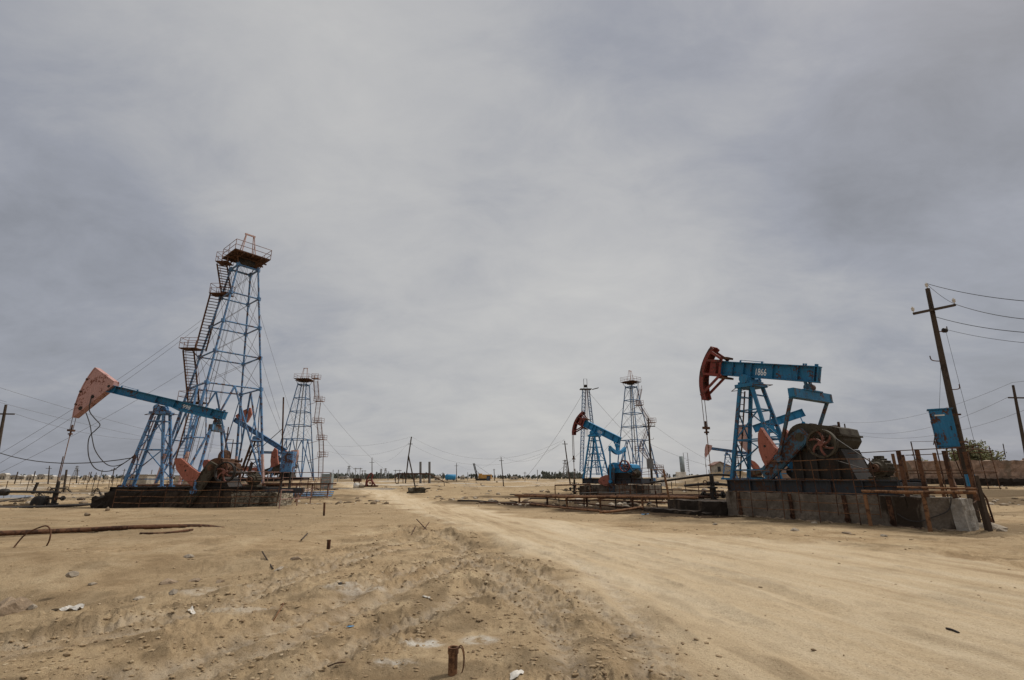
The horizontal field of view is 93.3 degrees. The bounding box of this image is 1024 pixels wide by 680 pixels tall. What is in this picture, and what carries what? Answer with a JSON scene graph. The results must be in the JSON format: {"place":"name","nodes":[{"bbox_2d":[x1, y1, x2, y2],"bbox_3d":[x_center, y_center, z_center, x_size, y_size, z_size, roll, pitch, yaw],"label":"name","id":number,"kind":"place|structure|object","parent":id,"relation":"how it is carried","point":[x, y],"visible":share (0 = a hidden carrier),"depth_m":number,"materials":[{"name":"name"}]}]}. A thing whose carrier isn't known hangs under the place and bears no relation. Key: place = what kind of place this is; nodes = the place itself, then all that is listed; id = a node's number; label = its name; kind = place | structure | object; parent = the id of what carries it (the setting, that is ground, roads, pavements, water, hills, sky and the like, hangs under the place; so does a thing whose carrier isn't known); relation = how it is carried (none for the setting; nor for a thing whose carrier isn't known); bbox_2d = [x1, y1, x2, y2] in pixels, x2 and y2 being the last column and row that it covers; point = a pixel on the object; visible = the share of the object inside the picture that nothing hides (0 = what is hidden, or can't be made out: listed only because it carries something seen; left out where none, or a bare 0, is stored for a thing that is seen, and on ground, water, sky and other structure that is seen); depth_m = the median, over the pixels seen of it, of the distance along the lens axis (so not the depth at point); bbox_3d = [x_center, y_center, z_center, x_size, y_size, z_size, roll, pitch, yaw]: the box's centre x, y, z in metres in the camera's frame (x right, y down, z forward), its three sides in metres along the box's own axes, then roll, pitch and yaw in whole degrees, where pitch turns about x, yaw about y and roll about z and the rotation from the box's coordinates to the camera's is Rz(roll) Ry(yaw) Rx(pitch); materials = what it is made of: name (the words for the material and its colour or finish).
{"place":"outdoors","nodes":[
{"label":"outdoors","id":0,"kind":"place"},
{"bbox_2d":[0,495,33,497],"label":"pond water","id":1,"kind":"structure","parent":0,"point":[13,496],"depth_m":47.78,"materials":[{"name":"grey liquid"}]},
{"bbox_2d":[0,471,1023,679],"bbox_3d":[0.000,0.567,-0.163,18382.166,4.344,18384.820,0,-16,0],"label":"ground","id":2,"kind":"structure","parent":0,"point":[705,582],"depth_m":7.73,"materials":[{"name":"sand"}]},
{"bbox_2d":[0,473,10,479],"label":"house","id":3,"kind":"structure","parent":2,"relation":"on","point":[4,476],"depth_m":316.54,"materials":[{"name":"concrete"}]},
{"bbox_2d":[0,405,14,446],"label":"utility pole","id":4,"kind":"object","parent":2,"relation":"on","point":[4,414],"visible":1,"depth_m":44.61,"materials":[{"name":"brown wood"}]},
{"bbox_2d":[0,596,14,605],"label":"rock","id":5,"kind":"object","parent":2,"relation":"on","point":[5,601],"visible":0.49,"depth_m":7.86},
{"bbox_2d":[0,596,33,615],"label":"rock","id":6,"kind":"object","parent":2,"relation":"on","point":[19,604],"visible":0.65,"depth_m":7.80,"materials":[{"name":"stone"}]},
{"bbox_2d":[13,525,51,547],"bbox_3d":[-12.111,5.025,12.315,0.743,0.585,0.364,5,-17,-17],"label":"steel hoop","id":7,"kind":"object","parent":2,"relation":"on","point":[49,528],"visible":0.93,"depth_m":12.32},
{"bbox_2d":[30,496,49,504],"bbox_3d":[-28.365,9.887,29.314,1.370,0.839,0.500,0,-16,0],"label":"oily drum","id":8,"kind":"object","parent":2,"relation":"on","point":[39,500],"visible":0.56,"depth_m":29.14,"materials":[{"name":"metal"}]},
{"bbox_2d":[36,474,49,479],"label":"house","id":9,"kind":"structure","parent":2,"relation":"on","point":[41,476],"depth_m":344.85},
{"bbox_2d":[0,503,90,507],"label":"pipe","id":10,"kind":"object","parent":2,"relation":"on","point":[66,505],"visible":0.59,"depth_m":27.89,"materials":[{"name":"metal"}]},
{"bbox_2d":[45,481,65,504],"bbox_3d":[-27.880,9.610,29.497,1.028,1.920,0.928,-14,-21,40],"label":"wellhead","id":11,"kind":"object","parent":2,"relation":"on","point":[54,497],"visible":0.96,"depth_m":29.43,"materials":[{"name":"metal"}]},
{"bbox_2d":[7,491,59,492],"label":"pipe","id":12,"kind":"object","parent":11,"relation":"attached to","point":[30,491],"visible":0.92,"depth_m":31.05,"materials":[{"name":"metal"}]},
{"bbox_2d":[0,489,9,495],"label":"pipe valve","id":13,"kind":"object","parent":12,"relation":"attached to","point":[3,492],"visible":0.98,"depth_m":31.95,"materials":[{"name":"metal"}]},
{"bbox_2d":[62,470,67,492],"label":"utility pole","id":14,"kind":"object","parent":2,"relation":"on","point":[64,483],"visible":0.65,"depth_m":57.56,"materials":[{"name":"brown wood"}]},
{"bbox_2d":[51,603,84,610],"bbox_3d":[-6.629,4.013,7.238,0.424,0.105,0.155,0,-16,0],"label":"rag","id":15,"kind":"object","parent":2,"relation":"on","point":[75,607],"visible":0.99,"depth_m":7.21,"materials":[{"name":"fabric"}]},
{"bbox_2d":[65,571,78,577],"bbox_3d":[-7.718,4.113,8.490,0.186,0.111,0.147,-8,-18,25],"label":"rock","id":16,"kind":"object","parent":2,"relation":"on","point":[71,574],"visible":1,"depth_m":8.45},
{"bbox_2d":[0,524,222,535],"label":"pipe","id":17,"kind":"object","parent":2,"relation":"on","point":[69,530],"visible":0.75,"depth_m":15.56,"materials":[{"name":"metal"}]},
{"bbox_2d":[125,474,156,483],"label":"hut","id":18,"kind":"object","parent":2,"relation":"on","point":[147,476],"visible":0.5,"depth_m":104.39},
{"bbox_2d":[1,233,299,483],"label":"derrick","id":19,"kind":"object","parent":2,"relation":"on","point":[252,261],"visible":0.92,"depth_m":48.29,"materials":[{"name":"blue paint"}]},
{"bbox_2d":[139,529,193,533],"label":"pipe","id":20,"kind":"object","parent":2,"relation":"on","point":[185,530],"visible":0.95,"depth_m":14.89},
{"bbox_2d":[158,578,178,584],"bbox_3d":[-6.395,4.523,9.015,0.309,0.143,0.265,0,-16,0],"label":"rock","id":21,"kind":"object","parent":2,"relation":"on","point":[168,581],"visible":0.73,"depth_m":8.95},
{"bbox_2d":[112,481,280,507],"bbox_3d":[-18.165,8.946,27.854,9.468,1.601,0.060,0,-16,0],"label":"guard fence","id":22,"kind":"object","parent":2,"relation":"on","point":[192,490],"visible":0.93,"depth_m":27.84,"materials":[{"name":"metal"}]},
{"bbox_2d":[90,488,304,507],"bbox_3d":[-18.560,9.751,29.353,12.360,1.530,2.400,0,-16,0],"label":"concrete foundation","id":23,"kind":"object","parent":2,"relation":"on","point":[107,499],"visible":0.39,"depth_m":28.36,"materials":[{"name":"concrete"}]},
{"bbox_2d":[58,367,282,505],"bbox_3d":[-21.290,5.931,30.541,13.420,8.523,3.280,0,-16,0],"label":"pump jack","id":24,"kind":"object","parent":23,"relation":"on","point":[99,385],"visible":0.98,"depth_m":30.30,"materials":[{"name":"blue paint"}]},
{"bbox_2d":[0,453,129,463],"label":"overhead wire","id":25,"kind":"object","parent":24,"relation":"attached to","point":[64,463],"visible":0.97,"depth_m":33.37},
{"bbox_2d":[87,395,132,471],"bbox_3d":[-25.066,5.788,30.270,3.641,4.756,0.056,0,-16,0],"label":"loose cable","id":26,"kind":"object","parent":24,"relation":"hanging from","point":[88,442],"visible":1,"depth_m":30.01,"materials":[{"name":"metal"}]},
{"bbox_2d":[86,413,133,466],"bbox_3d":[-25.092,6.184,30.158,3.787,3.305,0.052,0,-16,0],"label":"loose cable","id":27,"kind":"object","parent":24,"relation":"hanging from","point":[93,443],"visible":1,"depth_m":30.04,"materials":[{"name":"metal"}]},
{"bbox_2d":[117,471,292,486],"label":"steel platform","id":28,"kind":"structure","parent":2,"relation":"on","point":[240,478],"depth_m":40.21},
{"bbox_2d":[218,427,233,458],"bbox_3d":[-20.792,8.767,34.934,0.890,4.900,0.840,0,-16,0],"label":"brown tank","id":29,"kind":"object","parent":2,"relation":"on","point":[227,454],"visible":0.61,"depth_m":35.02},
{"bbox_2d":[234,491,274,506],"bbox_3d":[-14.984,9.262,28.141,2.414,0.958,0.126,0,-16,0],"label":"wire cage","id":30,"kind":"object","parent":2,"relation":"on","point":[253,499],"visible":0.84,"depth_m":28.12,"materials":[{"name":"brown metal"}]},
{"bbox_2d":[241,450,298,481],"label":"pump jack","id":31,"kind":"object","parent":2,"relation":"on","point":[255,468],"visible":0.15,"depth_m":94.55,"materials":[{"name":"blue paint"}]},
{"bbox_2d":[233,408,309,479],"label":"pump jack","id":32,"kind":"object","parent":2,"relation":"on","point":[275,464],"visible":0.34,"depth_m":53.54,"materials":[{"name":"blue paint"}]},
{"bbox_2d":[281,397,283,487],"bbox_3d":[-16.024,7.582,33.711,0.856,7.234,0.110,0,-16,0],"label":"steel mast","id":33,"kind":"object","parent":2,"relation":"on","point":[282,426],"visible":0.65,"depth_m":34.16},
{"bbox_2d":[279,451,296,487],"bbox_3d":[-15.038,9.051,32.239,0.760,3.150,0.630,0,-16,0],"label":"control cabinet","id":34,"kind":"object","parent":2,"relation":"on","point":[288,462],"visible":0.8,"depth_m":32.23,"materials":[{"name":"metal"}]},
{"bbox_2d":[278,489,311,508],"bbox_3d":[-13.311,9.882,29.994,0.060,1.361,9.003,3,-16,-11],"label":"pipe railing","id":35,"kind":"object","parent":2,"relation":"on","point":[297,498],"visible":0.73,"depth_m":28.68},
{"bbox_2d":[262,472,336,497],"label":"walkway","id":36,"kind":"structure","parent":2,"relation":"on","point":[301,483],"depth_m":39.60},
{"bbox_2d":[280,479,321,496],"bbox_3d":[-16.494,11.749,38.245,0.060,1.492,14.307,3,-16,-10],"label":"pipe railing","id":37,"kind":"object","parent":2,"relation":"on","point":[299,485],"visible":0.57,"depth_m":38.88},
{"bbox_2d":[293,493,332,494],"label":"blue pipe","id":38,"kind":"object","parent":2,"relation":"on","point":[315,493],"visible":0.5,"depth_m":42.49,"materials":[{"name":"metal"}]},
{"bbox_2d":[315,474,337,489],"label":"grey cabinet","id":39,"kind":"object","parent":2,"relation":"on","point":[325,480],"visible":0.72,"depth_m":59.20,"materials":[{"name":"metal"}]},
{"bbox_2d":[271,368,396,480],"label":"derrick","id":40,"kind":"object","parent":2,"relation":"on","point":[306,380],"visible":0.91,"depth_m":112.28,"materials":[{"name":"blue paint"}]},
{"bbox_2d":[353,478,361,487],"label":"white tank","id":41,"kind":"object","parent":2,"relation":"on","point":[356,485],"visible":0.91,"depth_m":76.71,"materials":[{"name":"metal"}]},
{"bbox_2d":[20,470,698,479],"bbox_3d":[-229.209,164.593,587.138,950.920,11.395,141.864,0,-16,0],"label":"tree line","id":42,"kind":"object","parent":2,"relation":"on","point":[546,475],"visible":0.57,"depth_m":542.89,"materials":[{"name":"plant"}]},
{"bbox_2d":[359,473,377,487],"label":"red winch","id":43,"kind":"object","parent":2,"relation":"on","point":[361,485],"visible":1,"depth_m":76.44,"materials":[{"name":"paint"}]},
{"bbox_2d":[405,437,415,486],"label":"braced pole","id":44,"kind":"object","parent":2,"relation":"on","point":[408,459],"visible":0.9,"depth_m":96.64,"materials":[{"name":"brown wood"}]},
{"bbox_2d":[407,487,430,493],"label":"concrete slab","id":45,"kind":"structure","parent":2,"relation":"on","point":[412,490],"depth_m":53.10,"materials":[{"name":"grey concrete"}]},
{"bbox_2d":[395,473,444,485],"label":"steel trestle","id":46,"kind":"object","parent":2,"relation":"on","point":[414,474],"visible":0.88,"depth_m":115.49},
{"bbox_2d":[419,462,421,482],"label":"concrete post","id":47,"kind":"object","parent":2,"relation":"on","point":[420,471],"visible":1,"depth_m":117.60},
{"bbox_2d":[445,474,455,480],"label":"blue tank","id":48,"kind":"object","parent":2,"relation":"on","point":[450,477],"visible":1,"depth_m":191.59,"materials":[{"name":"metal"}]},
{"bbox_2d":[448,645,464,676],"bbox_3d":[-0.496,2.855,4.280,0.151,0.253,0.104,7,-17,-24],"label":"pipe stub","id":49,"kind":"object","parent":2,"relation":"on","point":[453,651],"visible":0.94,"depth_m":4.25,"materials":[{"name":"metal"}]},
{"bbox_2d":[473,463,491,480],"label":"crane","id":50,"kind":"object","parent":2,"relation":"on","point":[480,477],"visible":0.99,"depth_m":200.77,"materials":[{"name":"metal"}]},
{"bbox_2d":[457,500,517,503],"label":"flow pipe","id":51,"kind":"object","parent":2,"relation":"on","point":[483,501],"visible":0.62,"depth_m":33.59,"materials":[{"name":"metal"}]},
{"bbox_2d":[0,481,1023,505],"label":"rubble","id":52,"kind":"object","parent":2,"relation":"on","point":[22,500],"visible":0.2,"depth_m":35.23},
{"bbox_2d":[480,502,544,505],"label":"flow pipe","id":53,"kind":"object","parent":2,"relation":"on","point":[502,503],"visible":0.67,"depth_m":31.34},
{"bbox_2d":[510,670,523,679],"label":"rag","id":54,"kind":"object","parent":2,"relation":"on","point":[514,674],"visible":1,"depth_m":4.10,"materials":[{"name":"fabric"}]},
{"bbox_2d":[522,501,597,509],"bbox_3d":[2.605,9.998,29.279,0.100,0.152,8.831,7,-17,-24],"label":"fallen pipe","id":55,"kind":"object","parent":2,"relation":"on","point":[561,505],"visible":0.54,"depth_m":27.95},
{"bbox_2d":[530,498,589,501],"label":"flow pipe","id":56,"kind":"object","parent":2,"relation":"on","point":[557,499],"visible":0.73,"depth_m":34.09,"materials":[{"name":"metal"}]},
{"bbox_2d":[564,441,570,483],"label":"utility pole","id":57,"kind":"object","parent":2,"relation":"on","point":[567,464],"visible":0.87,"depth_m":89.93,"materials":[{"name":"brown wood"}]},
{"bbox_2d":[529,503,607,511],"bbox_3d":[2.890,9.194,26.552,0.100,0.158,6.814,10,-18,-31],"label":"fallen pipe","id":58,"kind":"object","parent":2,"relation":"on","point":[594,510],"visible":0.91,"depth_m":26.25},
{"bbox_2d":[555,484,590,498],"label":"pipe gantry","id":59,"kind":"object","parent":2,"relation":"on","point":[570,485],"visible":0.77,"depth_m":40.88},
{"bbox_2d":[569,479,579,493],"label":"wellhead","id":60,"kind":"object","parent":2,"relation":"on","point":[573,488],"visible":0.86,"depth_m":51.36,"materials":[{"name":"metal"}]},
{"bbox_2d":[528,379,657,474],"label":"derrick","id":61,"kind":"object","parent":2,"relation":"on","point":[587,407],"visible":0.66,"depth_m":117.37,"materials":[{"name":"blue paint"}]},
{"bbox_2d":[514,494,697,498],"bbox_3d":[4.730,8.798,27.137,11.047,0.240,0.140,-11,-19,33],"label":"long pipe","id":62,"kind":"object","parent":2,"relation":"on","point":[643,497],"visible":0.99,"depth_m":26.58,"materials":[{"name":"metal"}]},
{"bbox_2d":[574,502,643,509],"bbox_3d":[5.822,9.521,27.755,0.100,0.148,8.951,6,-17,-21],"label":"fallen pipe","id":63,"kind":"object","parent":2,"relation":"on","point":[605,505],"visible":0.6,"depth_m":28.27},
{"bbox_2d":[565,499,667,502],"bbox_3d":[7.344,10.315,30.970,9.101,0.201,0.100,-11,-19,35],"label":"flow pipe","id":64,"kind":"object","parent":2,"relation":"on","point":[617,500],"visible":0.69,"depth_m":31.21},
{"bbox_2d":[579,484,660,494],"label":"concrete foundation","id":65,"kind":"object","parent":2,"relation":"on","point":[600,487],"visible":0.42,"depth_m":46.61,"materials":[{"name":"concrete"}]},
{"bbox_2d":[572,411,651,491],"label":"pump jack","id":66,"kind":"object","parent":65,"relation":"on","point":[625,472],"visible":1,"depth_m":49.23,"materials":[{"name":"blue paint"}]},
{"bbox_2d":[599,506,642,513],"bbox_3d":[5.429,8.404,23.942,2.669,0.293,0.120,8,-18,-26],"label":"fallen pipe","id":67,"kind":"object","parent":2,"relation":"on","point":[620,510],"visible":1,"depth_m":23.86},
{"bbox_2d":[552,370,711,478],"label":"derrick","id":68,"kind":"object","parent":2,"relation":"on","point":[632,382],"visible":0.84,"depth_m":115.13,"materials":[{"name":"blue paint"}]},
{"bbox_2d":[609,498,664,499],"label":"flow pipe","id":69,"kind":"object","parent":2,"relation":"on","point":[630,499],"visible":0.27,"depth_m":32.22,"materials":[{"name":"metal"}]},
{"bbox_2d":[619,483,662,500],"bbox_3d":[10.073,12.115,38.142,0.063,1.654,4.681,9,-18,-29],"label":"pipe railing","id":70,"kind":"object","parent":2,"relation":"on","point":[648,489],"visible":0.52,"depth_m":37.90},
{"bbox_2d":[642,416,654,484],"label":"utility pole","id":71,"kind":"object","parent":2,"relation":"on","point":[650,457],"visible":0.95,"depth_m":55.99,"materials":[{"name":"brown wood"}]},
{"bbox_2d":[646,459,653,468],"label":"grey box","id":72,"kind":"object","parent":71,"relation":"attached to","point":[650,464],"visible":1,"depth_m":54.04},
{"bbox_2d":[676,472,685,477],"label":"sheet metal","id":73,"kind":"object","parent":2,"relation":"on","point":[680,474],"visible":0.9,"depth_m":78.96,"materials":[{"name":"metal"}]},
{"bbox_2d":[679,453,688,471],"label":"silo","id":74,"kind":"object","parent":2,"relation":"on","point":[682,465],"visible":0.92,"depth_m":96.70,"materials":[{"name":"grey paint"}]},
{"bbox_2d":[643,499,727,515],"bbox_3d":[9.020,8.289,23.661,3.256,0.945,3.956,10,-19,-31],"label":"oil soaked pad","id":75,"kind":"object","parent":2,"relation":"on","point":[707,507],"visible":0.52,"depth_m":22.73,"materials":[{"name":"concrete"}]},
{"bbox_2d":[650,469,669,498],"bbox_3d":[7.844,8.089,26.003,0.362,2.250,3.557,0,-16,0],"label":"leaning post","id":76,"kind":"object","parent":75,"relation":"on","point":[666,485],"visible":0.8,"depth_m":24.43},
{"bbox_2d":[701,474,725,498],"bbox_3d":[10.038,7.666,24.112,0.959,1.920,1.199,-1,-16,4],"label":"wellhead","id":77,"kind":"object","parent":75,"relation":"on","point":[713,494],"visible":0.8,"depth_m":24.07,"materials":[{"name":"metal"}]},
{"bbox_2d":[649,473,729,483],"bbox_3d":[9.606,7.591,26.399,0.239,0.557,5.790,9,-18,-29],"label":"pipe","id":78,"kind":"object","parent":77,"relation":"attached to","point":[695,476],"visible":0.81,"depth_m":26.29,"materials":[{"name":"metal"}]},
{"bbox_2d":[677,495,718,497],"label":"pipe","id":79,"kind":"object","parent":77,"relation":"attached to","point":[697,496],"visible":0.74,"depth_m":24.28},
{"bbox_2d":[684,483,726,486],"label":"pipe","id":80,"kind":"object","parent":77,"relation":"attached to","point":[701,484],"visible":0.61,"depth_m":25.25,"materials":[{"name":"metal"}]},
{"bbox_2d":[669,489,723,491],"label":"flow pipe","id":81,"kind":"object","parent":2,"relation":"on","point":[697,490],"visible":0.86,"depth_m":36.23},
{"bbox_2d":[708,461,730,472],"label":"shed","id":82,"kind":"structure","parent":2,"relation":"on","point":[717,466],"depth_m":112.73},
{"bbox_2d":[704,444,765,479],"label":"pump jack","id":83,"kind":"object","parent":2,"relation":"on","point":[756,474],"visible":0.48,"depth_m":86.93,"materials":[{"name":"blue paint"}]},
{"bbox_2d":[737,409,805,479],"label":"pump jack","id":84,"kind":"object","parent":2,"relation":"on","point":[797,414],"visible":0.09,"depth_m":46.28,"materials":[{"name":"blue paint"}]},
{"bbox_2d":[733,458,881,524],"bbox_3d":[11.290,5.971,19.140,0.068,2.366,5.544,10,-19,-31],"label":"guard fence","id":85,"kind":"object","parent":2,"relation":"on","point":[782,500],"visible":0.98,"depth_m":18.64,"materials":[{"name":"metal"}]},
{"bbox_2d":[776,464,901,479],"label":"wall","id":86,"kind":"structure","parent":2,"relation":"on","point":[785,476],"depth_m":60.79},
{"bbox_2d":[726,491,978,531],"bbox_3d":[13.037,6.831,19.164,2.836,1.428,8.376,10,-19,-31],"label":"concrete foundation","id":87,"kind":"object","parent":2,"relation":"on","point":[959,515],"visible":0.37,"depth_m":17.59,"materials":[{"name":"concrete"}]},
{"bbox_2d":[699,346,929,495],"bbox_3d":[12.264,3.097,21.805,3.200,7.191,8.440,10,-19,-31],"label":"pump jack","id":88,"kind":"object","parent":87,"relation":"on","point":[816,443],"visible":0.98,"depth_m":20.52,"materials":[{"name":"blue paint"}]},
{"bbox_2d":[848,441,1001,500],"bbox_3d":[14.866,5.156,17.352,2.887,3.157,3.498,10,-19,-31],"label":"post fence","id":89,"kind":"object","parent":87,"relation":"on","point":[921,470],"visible":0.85,"depth_m":16.75,"materials":[{"name":"metal"}]},
{"bbox_2d":[898,494,951,521],"bbox_3d":[13.639,5.547,15.998,0.032,0.924,1.595,10,-19,-31],"label":"hose","id":90,"kind":"object","parent":87,"relation":"hanging from","point":[936,515],"visible":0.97,"depth_m":15.63,"materials":[{"name":"rubber"}]},
{"bbox_2d":[861,486,977,531],"bbox_3d":[13.342,5.572,15.804,0.365,1.514,3.094,10,-19,-31],"label":"pipe railing","id":91,"kind":"object","parent":2,"relation":"on","point":[925,507],"visible":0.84,"depth_m":15.66,"materials":[{"name":"metal"}]},
{"bbox_2d":[911,283,981,522],"bbox_3d":[17.976,2.391,19.519,2.060,10.253,0.456,4,-16,-12],"label":"utility pole","id":92,"kind":"object","parent":2,"relation":"on","point":[946,378],"visible":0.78,"depth_m":19.75,"materials":[{"name":"brown wood"}]},
{"bbox_2d":[926,407,967,476],"bbox_3d":[16.872,3.944,18.607,1.067,2.569,0.728,-12,-20,36],"label":"electrical box","id":93,"kind":"object","parent":92,"relation":"attached to","point":[942,423],"visible":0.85,"depth_m":18.55,"materials":[{"name":"blue paint"}]},
{"bbox_2d":[930,410,957,445],"bbox_3d":[16.553,3.393,18.570,0.595,1.340,0.043,-12,-20,36],"label":"door","id":94,"kind":"structure","parent":93,"relation":"in","point":[942,422],"depth_m":18.56,"materials":[{"name":"blue paint"}]},
{"bbox_2d":[946,333,981,469],"bbox_3d":[18.192,2.372,19.492,0.011,5.652,0.328,-14,-21,40],"label":"overhead wire","id":95,"kind":"object","parent":92,"relation":"hanging from","point":[964,403],"visible":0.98,"depth_m":19.43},
{"bbox_2d":[929,284,1022,300],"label":"overhead wire","id":96,"kind":"object","parent":92,"relation":"attached to","point":[978,295],"visible":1,"depth_m":17.87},
{"bbox_2d":[937,317,1023,332],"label":"overhead wire","id":97,"kind":"object","parent":92,"relation":"attached to","point":[981,327],"visible":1,"depth_m":17.66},
{"bbox_2d":[906,458,1023,485],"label":"earth wall","id":98,"kind":"structure","parent":2,"relation":"on","point":[1010,473],"depth_m":58.57,"materials":[{"name":"soil"}]},
{"bbox_2d":[945,438,1006,460],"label":"bush","id":99,"kind":"object","parent":2,"relation":"on","point":[984,456],"visible":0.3,"depth_m":63.63,"materials":[{"name":"green plant"}]},
{"bbox_2d":[974,476,992,530],"bbox_3d":[14.820,5.282,15.219,0.131,1.952,0.177,0,-16,0],"label":"steel post","id":100,"kind":"object","parent":2,"relation":"on","point":[984,514],"visible":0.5,"depth_m":15.17,"materials":[{"name":"brown metal"}]},
{"bbox_2d":[973,493,994,522],"bbox_3d":[16.979,5.875,17.413,1.043,1.464,0.347,10,-19,-32],"label":"leaning brace","id":101,"kind":"object","parent":2,"relation":"on","point":[991,514],"visible":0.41,"depth_m":17.52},
{"bbox_2d":[979,523,1007,529],"bbox_3d":[16.091,6.308,16.232,0.751,0.360,0.525,0,-16,0],"label":"rock","id":102,"kind":"object","parent":2,"relation":"on","point":[995,526],"visible":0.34,"depth_m":16.10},
{"bbox_2d":[1008,385,1023,451],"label":"utility pole","id":103,"kind":"object","parent":2,"relation":"on","point":[1015,397],"visible":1,"depth_m":42.78,"materials":[{"name":"brown wood"}]},
{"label":"rack stand","id":104,"kind":"object","parent":2,"relation":"on","visible":0},
{"bbox_2d":[527,494,692,496],"bbox_3d":[5.061,8.779,27.183,9.947,0.218,0.120,-11,-19,33],"label":"long pipe","id":105,"kind":"object","parent":104,"relation":"on","point":[601,495],"visible":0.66,"depth_m":27.18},
{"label":"rack stand","id":106,"kind":"object","parent":2,"relation":"on","visible":0},
{"bbox_2d":[599,493,700,495],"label":"long pipe","id":107,"kind":"object","parent":106,"relation":"on","point":[649,494],"visible":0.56,"depth_m":26.98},
{"bbox_2d":[0,0,1023,476],"label":"sky","id":108,"kind":"structure","parent":0,"point":[470,214],"materials":[{"name":"grey"}]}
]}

